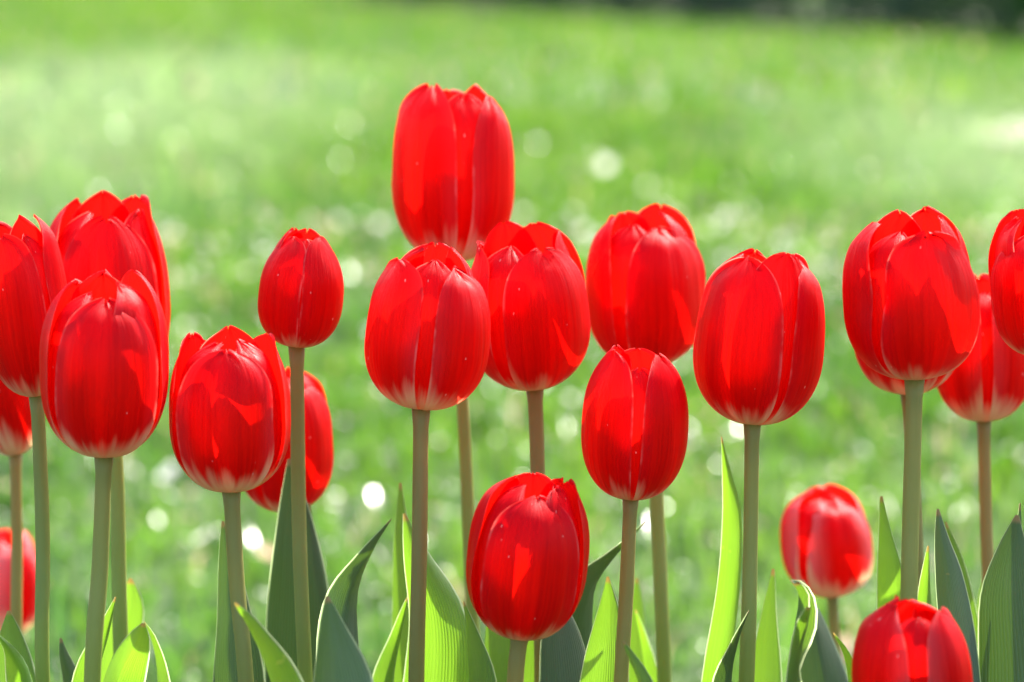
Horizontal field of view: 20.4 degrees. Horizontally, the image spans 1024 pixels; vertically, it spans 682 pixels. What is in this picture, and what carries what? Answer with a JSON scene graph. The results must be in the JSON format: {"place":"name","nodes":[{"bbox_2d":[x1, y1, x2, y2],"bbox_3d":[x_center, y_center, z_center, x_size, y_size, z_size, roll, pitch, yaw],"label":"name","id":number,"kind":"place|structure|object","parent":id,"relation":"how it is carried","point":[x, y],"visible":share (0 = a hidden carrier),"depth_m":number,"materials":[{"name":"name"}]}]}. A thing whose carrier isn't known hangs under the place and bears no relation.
{"place":"outdoors","nodes":[
{"label":"outdoors","id":0,"kind":"place"},
{"bbox_2d":[0,84,1023,313],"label":"lawn grass","id":1,"kind":"structure","parent":0,"point":[153,145],"depth_m":6.68,"materials":[{"name":"green plant"}]},
{"bbox_2d":[597,157,613,170],"bbox_3d":[0.212,-0.404,6.486,0.040,0.035,0.040,5,9,31],"label":"fallen petal","id":2,"kind":"object","parent":1,"relation":"on","point":[606,164],"visible":0.9,"depth_m":6.47,"materials":[{"name":"white plant"}]},
{"bbox_2d":[0,273,1023,681],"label":"lawn grass","id":3,"kind":"structure","parent":0,"point":[150,497],"depth_m":2.78,"materials":[{"name":"green plant"}]},
{"bbox_2d":[157,462,176,480],"bbox_3d":[-0.334,0.126,2.755,0.019,0.016,0.019,0,8,0],"label":"fallen petal","id":4,"kind":"object","parent":3,"relation":"on","point":[168,471],"visible":0.94,"depth_m":2.76,"materials":[{"name":"white plant"}]},
{"bbox_2d":[196,530,208,538],"bbox_3d":[-0.270,0.168,2.475,0.011,0.010,0.011,-3,8,-18],"label":"fallen petal","id":5,"kind":"object","parent":3,"relation":"on","point":[204,534],"visible":0.89,"depth_m":2.47,"materials":[{"name":"white plant"}]},
{"bbox_2d":[258,544,272,557],"bbox_3d":[-0.205,0.176,2.398,0.019,0.015,0.020,0,8,0],"label":"dry leaf","id":6,"kind":"object","parent":3,"relation":"on","point":[265,551],"visible":0.67,"depth_m":2.39,"materials":[{"name":"beige plant"}]},
{"bbox_2d":[841,634,854,663],"bbox_3d":[0.236,0.224,2.051,0.023,0.022,0.023,0,8,0],"label":"dry leaf","id":7,"kind":"object","parent":3,"relation":"on","point":[848,643],"visible":0.31,"depth_m":2.06,"materials":[{"name":"beige plant"}]},
{"bbox_2d":[0,0,1023,106],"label":"lawn grass","id":8,"kind":"structure","parent":0,"point":[315,33],"depth_m":13.75,"materials":[{"name":"green plant"}]},
{"bbox_2d":[0,0,1023,681],"bbox_3d":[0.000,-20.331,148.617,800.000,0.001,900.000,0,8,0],"label":"ground","id":9,"kind":"structure","parent":0,"point":[698,628],"depth_m":3.59,"materials":[{"name":"green plant"}]},
{"bbox_2d":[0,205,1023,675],"bbox_3d":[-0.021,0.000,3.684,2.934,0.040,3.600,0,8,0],"label":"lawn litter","id":10,"kind":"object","parent":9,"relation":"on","point":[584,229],"visible":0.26,"depth_m":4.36,"materials":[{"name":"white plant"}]},
{"bbox_2d":[325,0,1023,37],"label":"hedge bed soil","id":11,"kind":"structure","parent":9,"relation":"on","point":[763,19],"depth_m":20.76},
{"bbox_2d":[402,0,1023,33],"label":"hedge","id":12,"kind":"object","parent":11,"relation":"on","point":[940,13],"visible":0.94,"depth_m":18.80,"materials":[{"name":"green plant"}]},
{"bbox_2d":[1013,0,1023,22],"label":"bush","id":13,"kind":"object","parent":9,"relation":"on","point":[1019,10],"visible":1,"depth_m":15.23,"materials":[{"name":"green plant"}]},
{"bbox_2d":[961,122,1023,141],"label":"bare ground","id":14,"kind":"structure","parent":0,"point":[1014,125],"depth_m":8.12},
{"label":"flower bed soil","id":15,"kind":"structure","parent":0,"visible":0},
{"bbox_2d":[0,379,31,631],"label":"tulip","id":16,"kind":"object","parent":15,"relation":"on","point":[15,430],"visible":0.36,"depth_m":1.22,"materials":[{"name":"red plant"}]},
{"bbox_2d":[0,529,35,681],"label":"tulip","id":17,"kind":"object","parent":15,"relation":"on","point":[11,633],"visible":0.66,"depth_m":1.40,"materials":[{"name":"red plant"}]},
{"bbox_2d":[0,214,75,681],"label":"tulip","id":18,"kind":"object","parent":15,"relation":"on","point":[33,282],"visible":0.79,"depth_m":1.08,"materials":[{"name":"red plant"}]},
{"bbox_2d":[39,269,169,681],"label":"tulip","id":19,"kind":"object","parent":15,"relation":"on","point":[104,362],"visible":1,"depth_m":1.02,"materials":[{"name":"red plant"}]},
{"bbox_2d":[50,190,170,681],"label":"tulip","id":20,"kind":"object","parent":15,"relation":"on","point":[115,237],"visible":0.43,"depth_m":1.15,"materials":[{"name":"red plant"}]},
{"bbox_2d":[169,325,303,681],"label":"tulip","id":21,"kind":"object","parent":15,"relation":"on","point":[229,414],"visible":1,"depth_m":1.03,"materials":[{"name":"red plant"}]},
{"bbox_2d":[245,366,333,511],"bbox_3d":[-0.096,0.200,1.218,0.043,0.384,0.042,0,8,0],"label":"tulip","id":22,"kind":"object","parent":15,"relation":"on","point":[319,455],"visible":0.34,"depth_m":1.18,"materials":[{"name":"red plant"}]},
{"bbox_2d":[258,227,343,681],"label":"tulip","id":23,"kind":"object","parent":15,"relation":"on","point":[300,295],"visible":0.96,"depth_m":1.11,"materials":[{"name":"red plant"}]},
{"bbox_2d":[313,242,490,681],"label":"tulip","id":24,"kind":"object","parent":15,"relation":"on","point":[427,338],"visible":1,"depth_m":1.05,"materials":[{"name":"red plant"}]},
{"bbox_2d":[392,83,514,633],"bbox_3d":[-0.025,0.140,1.224,0.052,0.502,0.054,0,8,0],"label":"tulip","id":25,"kind":"object","parent":15,"relation":"on","point":[453,178],"visible":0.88,"depth_m":1.18,"materials":[{"name":"red plant"}]},
{"bbox_2d":[463,472,589,681],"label":"tulip","id":26,"kind":"object","parent":15,"relation":"on","point":[527,559],"visible":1,"depth_m":1.02,"materials":[{"name":"red plant"}]},
{"bbox_2d":[471,220,590,681],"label":"tulip","id":27,"kind":"object","parent":15,"relation":"on","point":[530,278],"visible":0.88,"depth_m":1.11,"materials":[{"name":"red plant"}]},
{"bbox_2d":[572,344,688,681],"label":"tulip","id":28,"kind":"object","parent":15,"relation":"on","point":[634,426],"visible":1,"depth_m":1.05,"materials":[{"name":"red plant"}]},
{"bbox_2d":[585,203,705,681],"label":"tulip","id":29,"kind":"object","parent":15,"relation":"on","point":[645,281],"visible":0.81,"depth_m":1.17,"materials":[{"name":"red plant"}]},
{"bbox_2d":[693,248,824,681],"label":"tulip","id":30,"kind":"object","parent":15,"relation":"on","point":[758,347],"visible":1,"depth_m":1.05,"materials":[{"name":"red plant"}]},
{"bbox_2d":[780,484,873,681],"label":"tulip","id":31,"kind":"object","parent":15,"relation":"on","point":[826,543],"visible":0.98,"depth_m":1.27,"materials":[{"name":"red plant"}]},
{"bbox_2d":[786,580,972,681],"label":"tulip","id":32,"kind":"object","parent":15,"relation":"on","point":[897,639],"visible":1,"depth_m":0.97,"materials":[{"name":"red plant"}]},
{"bbox_2d":[854,350,953,586],"bbox_3d":[0.159,0.177,1.170,0.046,0.445,0.046,0,8,0],"label":"tulip","id":33,"kind":"object","parent":15,"relation":"on","point":[886,383],"visible":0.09,"depth_m":1.14,"materials":[{"name":"red plant"}]},
{"bbox_2d":[842,205,980,681],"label":"tulip","id":34,"kind":"object","parent":15,"relation":"on","point":[911,302],"visible":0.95,"depth_m":1.04,"materials":[{"name":"red plant"}]},
{"bbox_2d":[937,273,1023,613],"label":"tulip","id":35,"kind":"object","parent":15,"relation":"on","point":[982,385],"visible":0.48,"depth_m":1.17,"materials":[{"name":"red plant"}]},
{"bbox_2d":[978,209,1023,681],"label":"tulip","id":36,"kind":"object","parent":15,"relation":"on","point":[1001,630],"visible":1,"depth_m":1.06,"materials":[{"name":"red plant"}]}
]}

